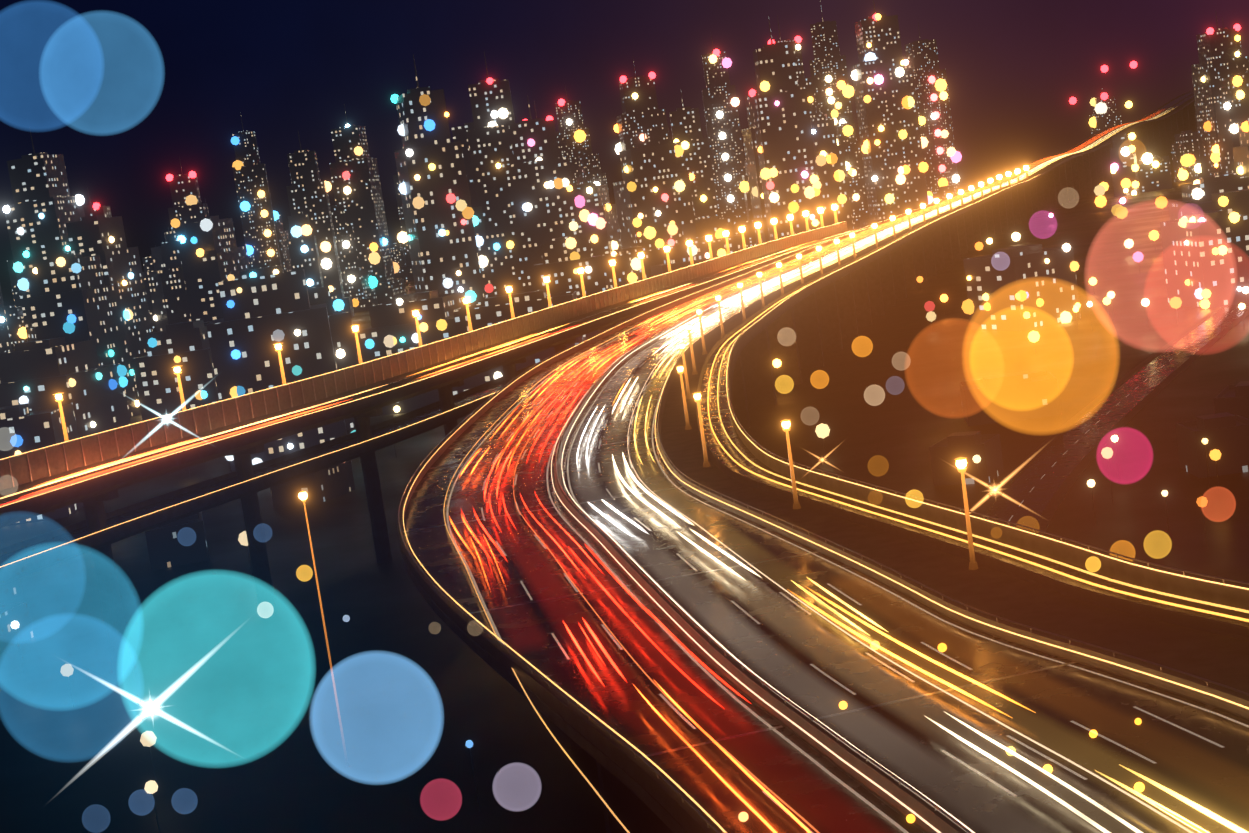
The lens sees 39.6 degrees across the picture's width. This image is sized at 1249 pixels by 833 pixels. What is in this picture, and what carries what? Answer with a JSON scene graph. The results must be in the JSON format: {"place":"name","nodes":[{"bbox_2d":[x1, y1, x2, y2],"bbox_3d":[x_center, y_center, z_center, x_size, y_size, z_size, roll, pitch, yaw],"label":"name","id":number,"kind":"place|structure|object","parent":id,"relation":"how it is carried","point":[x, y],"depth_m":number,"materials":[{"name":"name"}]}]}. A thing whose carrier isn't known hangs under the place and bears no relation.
{"place":"outdoors","nodes":[
{"label":"outdoors","id":0,"kind":"place"},
{"bbox_2d":[7,260,21,306],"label":"building","id":1,"kind":"structure","parent":0,"point":[14,286],"depth_m":1784.02,"materials":[{"name":"grey"}]},
{"bbox_2d":[27,328,36,340],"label":"building","id":2,"kind":"structure","parent":0,"point":[31,334],"depth_m":800.16,"materials":[{"name":"grey"}]},
{"bbox_2d":[142,245,156,331],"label":"building","id":3,"kind":"structure","parent":0,"point":[148,264],"depth_m":1693.21,"materials":[{"name":"grey"}]},
{"bbox_2d":[0,152,1248,832],"bbox_3d":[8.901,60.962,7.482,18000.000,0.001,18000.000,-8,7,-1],"label":"ground","id":4,"kind":"structure","parent":0,"point":[228,696],"depth_m":288.73,"materials":[{"name":"black"}]},
{"bbox_2d":[0,285,11,352],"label":"building","id":5,"kind":"structure","parent":4,"relation":"on","point":[5,344],"depth_m":735.28,"materials":[{"name":"grey"}]},
{"bbox_2d":[0,579,22,603],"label":"building","id":6,"kind":"structure","parent":4,"relation":"on","point":[10,591],"depth_m":339.21,"materials":[{"name":"blue"}]},
{"bbox_2d":[4,305,27,350],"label":"building","id":7,"kind":"structure","parent":4,"relation":"on","point":[15,318],"depth_m":1502.50,"materials":[{"name":"grey"}]},
{"bbox_2d":[0,602,33,653],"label":"building","id":8,"kind":"structure","parent":4,"relation":"on","point":[19,612],"depth_m":306.32,"materials":[{"name":"blue"}]},
{"bbox_2d":[0,403,82,525],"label":"building","id":9,"kind":"structure","parent":4,"relation":"on","point":[37,428],"depth_m":458.97,"materials":[{"name":"grey"}]},
{"bbox_2d":[3,126,84,341],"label":"building","id":10,"kind":"structure","parent":4,"relation":"on","point":[39,183],"depth_m":1006.11,"materials":[{"name":"grey"}]},
{"bbox_2d":[0,337,130,437],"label":"building","id":11,"kind":"structure","parent":4,"relation":"on","point":[44,370],"depth_m":514.22,"materials":[{"name":"grey"}]},
{"bbox_2d":[29,252,139,417],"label":"building","id":12,"kind":"structure","parent":4,"relation":"on","point":[88,298],"depth_m":722.84,"materials":[{"name":"grey"}]},
{"bbox_2d":[83,188,111,216],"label":"building","id":13,"kind":"structure","parent":4,"relation":"on","point":[101,210],"depth_m":1286.85,"materials":[{"name":"grey"}]},
{"bbox_2d":[66,198,152,388],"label":"building","id":14,"kind":"structure","parent":4,"relation":"on","point":[91,235],"depth_m":929.69,"materials":[{"name":"grey"}]},
{"bbox_2d":[147,228,190,331],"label":"building","id":15,"kind":"structure","parent":4,"relation":"on","point":[168,293],"depth_m":1017.73,"materials":[{"name":"grey"}]},
{"bbox_2d":[132,320,218,421],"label":"building","id":16,"kind":"structure","parent":4,"relation":"on","point":[156,379],"depth_m":618.21,"materials":[{"name":"grey"}]},
{"bbox_2d":[164,216,187,242],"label":"building","id":17,"kind":"structure","parent":4,"relation":"on","point":[175,233],"depth_m":1310.36,"materials":[{"name":"grey"}]},
{"bbox_2d":[145,514,209,569],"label":"building","id":18,"kind":"structure","parent":4,"relation":"on","point":[182,541],"depth_m":363.06,"materials":[{"name":"grey"}]},
{"bbox_2d":[168,157,208,230],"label":"building","id":19,"kind":"structure","parent":4,"relation":"on","point":[183,186],"depth_m":1488.09,"materials":[{"name":"grey"}]},
{"bbox_2d":[180,200,249,321],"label":"building","id":20,"kind":"structure","parent":4,"relation":"on","point":[223,258],"depth_m":897.42,"materials":[{"name":"grey"}]},
{"bbox_2d":[232,113,281,269],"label":"building","id":21,"kind":"structure","parent":4,"relation":"on","point":[250,178],"depth_m":1891.39,"materials":[{"name":"grey"}]},
{"bbox_2d":[207,265,351,471],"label":"building","id":22,"kind":"structure","parent":4,"relation":"on","point":[267,302],"depth_m":475.90,"materials":[{"name":"grey"}]},
{"bbox_2d":[275,215,291,271],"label":"building","id":23,"kind":"structure","parent":4,"relation":"on","point":[282,235],"depth_m":2108.40,"materials":[{"name":"grey"}]},
{"bbox_2d":[287,198,323,287],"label":"building","id":24,"kind":"structure","parent":4,"relation":"on","point":[308,261],"depth_m":1219.19,"materials":[{"name":"grey"}]},
{"bbox_2d":[270,460,354,506],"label":"building","id":25,"kind":"structure","parent":4,"relation":"on","point":[326,484],"depth_m":425.86,"materials":[{"name":"grey"}]},
{"bbox_2d":[286,132,354,317],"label":"building","id":26,"kind":"structure","parent":4,"relation":"on","point":[307,190],"depth_m":1391.27,"materials":[{"name":"grey"}]},
{"bbox_2d":[307,287,357,429],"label":"building","id":27,"kind":"structure","parent":4,"relation":"on","point":[341,330],"depth_m":575.33,"materials":[{"name":"grey"}]},
{"bbox_2d":[330,205,371,312],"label":"building","id":28,"kind":"structure","parent":4,"relation":"on","point":[348,259],"depth_m":1490.06,"materials":[{"name":"grey"}]},
{"bbox_2d":[77,312,645,684],"bbox_3d":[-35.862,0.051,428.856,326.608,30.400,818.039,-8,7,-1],"label":"bridge piers","id":29,"kind":"structure","parent":4,"relation":"on","point":[109,592],"depth_m":298.02,"materials":[{"name":"grey concrete"}]},
{"bbox_2d":[0,358,548,584],"bbox_3d":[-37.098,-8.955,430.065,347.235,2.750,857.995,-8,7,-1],"label":"lower deck ramp","id":30,"kind":"structure","parent":29,"relation":"on","point":[47,559],"depth_m":286.97,"materials":[{"name":"concrete"}]},
{"bbox_2d":[0,251,801,527],"bbox_3d":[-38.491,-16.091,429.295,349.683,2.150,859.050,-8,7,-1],"label":"bridge deck","id":31,"kind":"structure","parent":29,"relation":"on","point":[16,516],"depth_m":298.26,"materials":[{"name":"concrete"}]},
{"bbox_2d":[0,221,846,486],"bbox_3d":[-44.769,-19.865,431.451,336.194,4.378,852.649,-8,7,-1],"label":"ramp noise wall posts","id":32,"kind":"object","parent":31,"relation":"on","point":[62,444],"depth_m":358.12,"materials":[{"name":"brown metal"}]},
{"bbox_2d":[0,231,852,505],"bbox_3d":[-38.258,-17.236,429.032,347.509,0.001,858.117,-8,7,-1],"label":"asphalt ramp","id":33,"kind":"structure","parent":31,"relation":"on","point":[401,382],"depth_m":364.44,"materials":[{"name":"grey asphalt"}]},
{"bbox_2d":[2,238,826,504],"bbox_3d":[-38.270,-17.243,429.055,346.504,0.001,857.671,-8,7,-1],"label":"ramp lane markings","id":34,"kind":"object","parent":33,"relation":"on","point":[390,383],"depth_m":332.98,"materials":[{"name":"paint"}]},
{"bbox_2d":[0,227,872,514],"bbox_3d":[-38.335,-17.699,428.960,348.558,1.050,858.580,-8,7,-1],"label":"ramp parapets","id":35,"kind":"object","parent":33,"relation":"on","point":[218,443],"depth_m":321.45,"materials":[{"name":"concrete"}]},
{"bbox_2d":[0,221,847,490],"bbox_3d":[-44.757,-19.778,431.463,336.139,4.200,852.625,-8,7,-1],"label":"noise wall panels","id":36,"kind":"object","parent":35,"relation":"on","point":[38,463],"depth_m":326.75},
{"bbox_2d":[329,105,405,303],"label":"building","id":37,"kind":"structure","parent":4,"relation":"on","point":[362,202],"depth_m":1591.92,"materials":[{"name":"grey"}]},
{"bbox_2d":[359,267,377,305],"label":"building","id":38,"kind":"structure","parent":4,"relation":"on","point":[365,275],"depth_m":1552.05,"materials":[{"name":"grey"}]},
{"bbox_2d":[390,243,406,277],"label":"building","id":39,"kind":"structure","parent":4,"relation":"on","point":[398,254],"depth_m":2436.07,"materials":[{"name":"grey"}]},
{"bbox_2d":[393,148,413,281],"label":"building","id":40,"kind":"structure","parent":4,"relation":"on","point":[406,273],"depth_m":2190.94,"materials":[{"name":"grey"}]},
{"bbox_2d":[353,290,464,416],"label":"building","id":41,"kind":"structure","parent":4,"relation":"on","point":[398,322],"depth_m":604.98,"materials":[{"name":"grey"}]},
{"bbox_2d":[394,54,484,305],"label":"building","id":42,"kind":"structure","parent":4,"relation":"on","point":[437,259],"depth_m":710.24,"materials":[{"name":"grey"}]},
{"bbox_2d":[452,122,477,207],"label":"building","id":43,"kind":"structure","parent":4,"relation":"on","point":[459,133],"depth_m":1309.08,"materials":[{"name":"grey"}]},
{"bbox_2d":[466,175,494,297],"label":"building","id":44,"kind":"structure","parent":4,"relation":"on","point":[486,272],"depth_m":860.48,"materials":[{"name":"grey"}]},
{"bbox_2d":[466,52,523,295],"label":"building","id":45,"kind":"structure","parent":4,"relation":"on","point":[490,148],"depth_m":1041.57,"materials":[{"name":"grey"}]},
{"bbox_2d":[453,290,582,415],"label":"building","id":46,"kind":"structure","parent":4,"relation":"on","point":[492,310],"depth_m":562.67,"materials":[{"name":"grey"}]},
{"bbox_2d":[53,165,1029,765],"bbox_3d":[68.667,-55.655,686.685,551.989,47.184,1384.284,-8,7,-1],"label":"street lamp posts","id":47,"kind":"object","parent":4,"relation":"on","point":[973,565],"depth_m":320.83,"materials":[{"name":"metal"}]},
{"bbox_2d":[55,165,1028,499],"bbox_3d":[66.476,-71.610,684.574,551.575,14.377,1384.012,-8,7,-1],"label":"street lamp globes","id":48,"kind":"object","parent":47,"relation":"attached to","point":[679,369],"depth_m":510.88,"materials":[{"name":"yellow glass"}]},
{"bbox_2d":[505,95,579,291],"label":"building","id":49,"kind":"structure","parent":4,"relation":"on","point":[549,217],"depth_m":939.89,"materials":[{"name":"grey"}]},
{"bbox_2d":[534,101,561,157],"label":"building","id":50,"kind":"structure","parent":4,"relation":"on","point":[559,150],"depth_m":1490.62,"materials":[{"name":"grey"}]},
{"bbox_2d":[534,235,609,337],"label":"building","id":51,"kind":"structure","parent":4,"relation":"on","point":[558,266],"depth_m":833.63,"materials":[{"name":"brown"}]},
{"bbox_2d":[555,87,591,188],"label":"building","id":52,"kind":"structure","parent":4,"relation":"on","point":[571,148],"depth_m":2287.41,"materials":[{"name":"grey"}]},
{"bbox_2d":[576,143,608,192],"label":"building","id":53,"kind":"structure","parent":4,"relation":"on","point":[589,166],"depth_m":1993.48,"materials":[{"name":"grey"}]},
{"bbox_2d":[573,174,621,255],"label":"building","id":54,"kind":"structure","parent":4,"relation":"on","point":[597,200],"depth_m":1221.34,"materials":[{"name":"brown"}]},
{"bbox_2d":[0,13,1248,793],"bbox_3d":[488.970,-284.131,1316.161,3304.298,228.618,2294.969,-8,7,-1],"label":"city lights","id":55,"kind":"object","parent":4,"relation":"on","point":[822,429],"depth_m":986.16},
{"bbox_2d":[16,194,1247,832],"bbox_3d":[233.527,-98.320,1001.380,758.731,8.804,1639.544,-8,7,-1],"label":"city street light poles","id":56,"kind":"object","parent":4,"relation":"on","point":[824,448],"depth_m":282.63,"materials":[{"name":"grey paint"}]},
{"bbox_2d":[601,246,663,320],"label":"building","id":57,"kind":"structure","parent":4,"relation":"on","point":[623,257],"depth_m":914.11,"materials":[{"name":"brown"}]},
{"bbox_2d":[616,60,669,150],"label":"building","id":58,"kind":"structure","parent":4,"relation":"on","point":[639,113],"depth_m":1688.39,"materials":[{"name":"grey"}]},
{"bbox_2d":[613,126,694,248],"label":"building","id":59,"kind":"structure","parent":4,"relation":"on","point":[651,166],"depth_m":988.08,"materials":[{"name":"brown"}]},
{"bbox_2d":[650,236,732,276],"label":"building","id":60,"kind":"structure","parent":4,"relation":"on","point":[679,256],"depth_m":797.83,"materials":[{"name":"brown"}]},
{"bbox_2d":[668,92,718,218],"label":"building","id":61,"kind":"structure","parent":4,"relation":"on","point":[695,159],"depth_m":1293.25,"materials":[{"name":"grey"}]},
{"bbox_2d":[674,216,742,251],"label":"building","id":62,"kind":"structure","parent":4,"relation":"on","point":[702,227],"depth_m":866.12,"materials":[{"name":"brown"}]},
{"bbox_2d":[702,30,746,224],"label":"building","id":63,"kind":"structure","parent":4,"relation":"on","point":[719,93],"depth_m":2097.09,"materials":[{"name":"grey"}]},
{"bbox_2d":[742,160,752,220],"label":"building","id":64,"kind":"structure","parent":4,"relation":"on","point":[748,203],"depth_m":2055.55,"materials":[{"name":"brown"}]},
{"bbox_2d":[742,90,768,245],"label":"building","id":65,"kind":"structure","parent":4,"relation":"on","point":[753,168],"depth_m":1201.04,"materials":[{"name":"brown"}]},
{"bbox_2d":[751,15,820,241],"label":"building","id":66,"kind":"structure","parent":4,"relation":"on","point":[783,134],"depth_m":960.91,"materials":[{"name":"brown"}]},
{"bbox_2d":[775,15,816,121],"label":"building","id":67,"kind":"structure","parent":4,"relation":"on","point":[803,82],"depth_m":1444.69,"materials":[{"name":"grey"}]},
{"bbox_2d":[818,103,827,118],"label":"building","id":68,"kind":"structure","parent":4,"relation":"on","point":[821,114],"depth_m":1967.12,"materials":[{"name":"grey"}]},
{"bbox_2d":[809,1,853,138],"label":"building","id":69,"kind":"structure","parent":4,"relation":"on","point":[828,60],"depth_m":2392.25,"materials":[{"name":"grey"}]},
{"bbox_2d":[810,101,853,231],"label":"building","id":70,"kind":"structure","parent":4,"relation":"on","point":[832,189],"depth_m":1007.20,"materials":[{"name":"brown"}]},
{"bbox_2d":[836,115,869,227],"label":"building","id":71,"kind":"structure","parent":4,"relation":"on","point":[853,158],"depth_m":1868.51,"materials":[{"name":"brown"}]},
{"bbox_2d":[569,101,1196,832],"bbox_3d":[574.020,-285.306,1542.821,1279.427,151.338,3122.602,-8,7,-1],"label":"piers","id":72,"kind":"structure","parent":4,"relation":"on","point":[807,331],"depth_m":726.12,"materials":[{"name":"concrete"}]},
{"bbox_2d":[399,101,1247,832],"bbox_3d":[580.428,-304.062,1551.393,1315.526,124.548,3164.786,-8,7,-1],"label":"deck girder","id":73,"kind":"object","parent":72,"relation":"on","point":[629,783],"depth_m":113.88,"materials":[{"name":"concrete"}]},
{"bbox_2d":[661,97,1248,698],"bbox_3d":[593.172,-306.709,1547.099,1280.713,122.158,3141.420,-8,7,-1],"label":"verge slab","id":74,"kind":"structure","parent":73,"relation":"on","point":[1221,659],"depth_m":121.55,"materials":[{"name":"concrete"}]},
{"bbox_2d":[851,0,927,228],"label":"building","id":75,"kind":"structure","parent":4,"relation":"on","point":[888,157],"depth_m":1346.31,"materials":[{"name":"brown"}]},
{"bbox_2d":[922,149,930,203],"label":"building","id":76,"kind":"structure","parent":4,"relation":"on","point":[926,174],"depth_m":1594.28,"materials":[{"name":"brown"}]},
{"bbox_2d":[905,24,966,202],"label":"building","id":77,"kind":"structure","parent":4,"relation":"on","point":[924,57],"depth_m":2198.05,"materials":[{"name":"brown"}]},
{"bbox_2d":[929,431,1003,485],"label":"building","id":78,"kind":"structure","parent":4,"relation":"on","point":[945,452],"depth_m":332.12,"materials":[{"name":"brown"}]},
{"bbox_2d":[959,371,1060,425],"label":"building","id":79,"kind":"structure","parent":4,"relation":"on","point":[1008,397],"depth_m":399.30,"materials":[{"name":"orange"}]},
{"bbox_2d":[963,244,1080,330],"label":"building","id":80,"kind":"structure","parent":4,"relation":"on","point":[1001,277],"depth_m":595.96,"materials":[{"name":"brown"}]},
{"bbox_2d":[1089,91,1121,135],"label":"building","id":81,"kind":"structure","parent":4,"relation":"on","point":[1111,117],"depth_m":2374.05,"materials":[{"name":"brown"}]},
{"bbox_2d":[1102,550,1120,557],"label":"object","id":82,"kind":"structure","parent":4,"relation":"on","point":[1117,551],"depth_m":239.93,"materials":[{"name":"brown"}]},
{"bbox_2d":[983,303,1248,530],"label":"road","id":83,"kind":"structure","parent":4,"relation":"on","point":[1028,511],"depth_m":369.06,"materials":[{"name":"asphalt"}]},
{"bbox_2d":[973,306,1248,534],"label":"surface street kerbs","id":84,"kind":"structure","parent":83,"relation":"on","point":[1048,512],"depth_m":368.82,"materials":[{"name":"concrete"}]},
{"bbox_2d":[1009,307,1237,520],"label":"street markings","id":85,"kind":"object","parent":4,"relation":"on","point":[1097,422],"depth_m":371.04,"materials":[{"name":"paint"}]},
{"bbox_2d":[1110,132,1139,196],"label":"building","id":86,"kind":"structure","parent":4,"relation":"on","point":[1120,141],"depth_m":1685.11,"materials":[{"name":"brown"}]},
{"bbox_2d":[1137,155,1171,191],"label":"building","id":87,"kind":"structure","parent":4,"relation":"on","point":[1150,178],"depth_m":1716.46,"materials":[{"name":"brown"}]},
{"bbox_2d":[1171,130,1200,181],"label":"building","id":88,"kind":"structure","parent":4,"relation":"on","point":[1186,142],"depth_m":1858.70,"materials":[{"name":"brown"}]},
{"bbox_2d":[1160,210,1248,308],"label":"building","id":89,"kind":"structure","parent":4,"relation":"on","point":[1196,262],"depth_m":577.82,"materials":[{"name":"brown"}]},
{"bbox_2d":[1168,173,1248,220],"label":"building","id":90,"kind":"structure","parent":4,"relation":"on","point":[1209,185],"depth_m":720.51,"materials":[{"name":"brown"}]},
{"bbox_2d":[1176,412,1248,477],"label":"building","id":91,"kind":"structure","parent":4,"relation":"on","point":[1226,434],"depth_m":305.92,"materials":[{"name":"brown"}]},
{"bbox_2d":[1177,189,1248,218],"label":"building","id":92,"kind":"structure","parent":4,"relation":"on","point":[1238,202],"depth_m":631.29,"materials":[{"name":"brown"}]},
{"bbox_2d":[1191,16,1248,182],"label":"building","id":93,"kind":"structure","parent":4,"relation":"on","point":[1218,48],"depth_m":1499.03,"materials":[{"name":"grey"}]},
{"bbox_2d":[1215,59,1248,173],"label":"building","id":94,"kind":"structure","parent":4,"relation":"on","point":[1237,112],"depth_m":1278.36,"materials":[{"name":"brown"}]},
{"bbox_2d":[1233,117,1248,176],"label":"building","id":95,"kind":"structure","parent":4,"relation":"on","point":[1241,154],"depth_m":836.41,"materials":[{"name":"brown"}]},
{"bbox_2d":[0,0,1248,300],"label":"sky","id":96,"kind":"structure","parent":0,"point":[124,90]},
{"bbox_2d":[732,220,756,246],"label":"building","id":97,"kind":"structure","parent":0,"point":[750,236],"depth_m":1739.43,"materials":[{"name":"brown"}]},
{"bbox_2d":[403,91,1248,832],"bbox_3d":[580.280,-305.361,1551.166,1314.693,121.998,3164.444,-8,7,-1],"label":"asphalt","id":98,"kind":"structure","parent":0,"point":[783,645],"depth_m":112.85,"materials":[{"name":"grey asphalt"}]},
{"bbox_2d":[0,108,1248,832],"bbox_3d":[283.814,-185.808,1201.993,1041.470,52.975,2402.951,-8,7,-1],"label":"light trails","id":99,"kind":"object","parent":98,"relation":"on","point":[1156,784],"depth_m":186.75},
{"bbox_2d":[403,253,1075,757],"bbox_3d":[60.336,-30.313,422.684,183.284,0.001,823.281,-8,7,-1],"label":"expansion joints","id":100,"kind":"object","parent":98,"relation":"on","point":[731,567],"depth_m":100.65,"materials":[{"name":"metal"}]},
{"bbox_2d":[449,110,1163,832],"bbox_3d":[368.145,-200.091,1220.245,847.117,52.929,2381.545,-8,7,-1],"label":"light trails","id":101,"kind":"object","parent":98,"relation":"on","point":[705,298],"depth_m":208.51,"materials":[{"name":"red"}]},
{"bbox_2d":[397,91,1248,832],"bbox_3d":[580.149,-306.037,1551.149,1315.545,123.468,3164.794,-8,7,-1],"label":"barriers","id":102,"kind":"object","parent":98,"relation":"on","point":[659,789],"depth_m":124.03,"materials":[{"name":"concrete"}]},
{"bbox_2d":[0,176,1248,832],"bbox_3d":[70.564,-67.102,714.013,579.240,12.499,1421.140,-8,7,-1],"label":"barrier delineator strips","id":103,"kind":"object","parent":102,"relation":"on","point":[766,576],"depth_m":128.31,"materials":[{"name":"yellow"}]},
{"bbox_2d":[398,202,1248,832],"bbox_3d":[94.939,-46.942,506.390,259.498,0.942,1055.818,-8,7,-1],"label":"light trails","id":104,"kind":"object","parent":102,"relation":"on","point":[808,534],"depth_m":121.46,"materials":[{"name":"yellow"}]},
{"bbox_2d":[446,211,1248,832],"bbox_3d":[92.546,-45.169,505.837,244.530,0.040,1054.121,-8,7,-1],"label":"lane markings","id":105,"kind":"object","parent":98,"relation":"on","point":[902,829],"depth_m":113.93,"materials":[{"name":"paint"}]}
]}

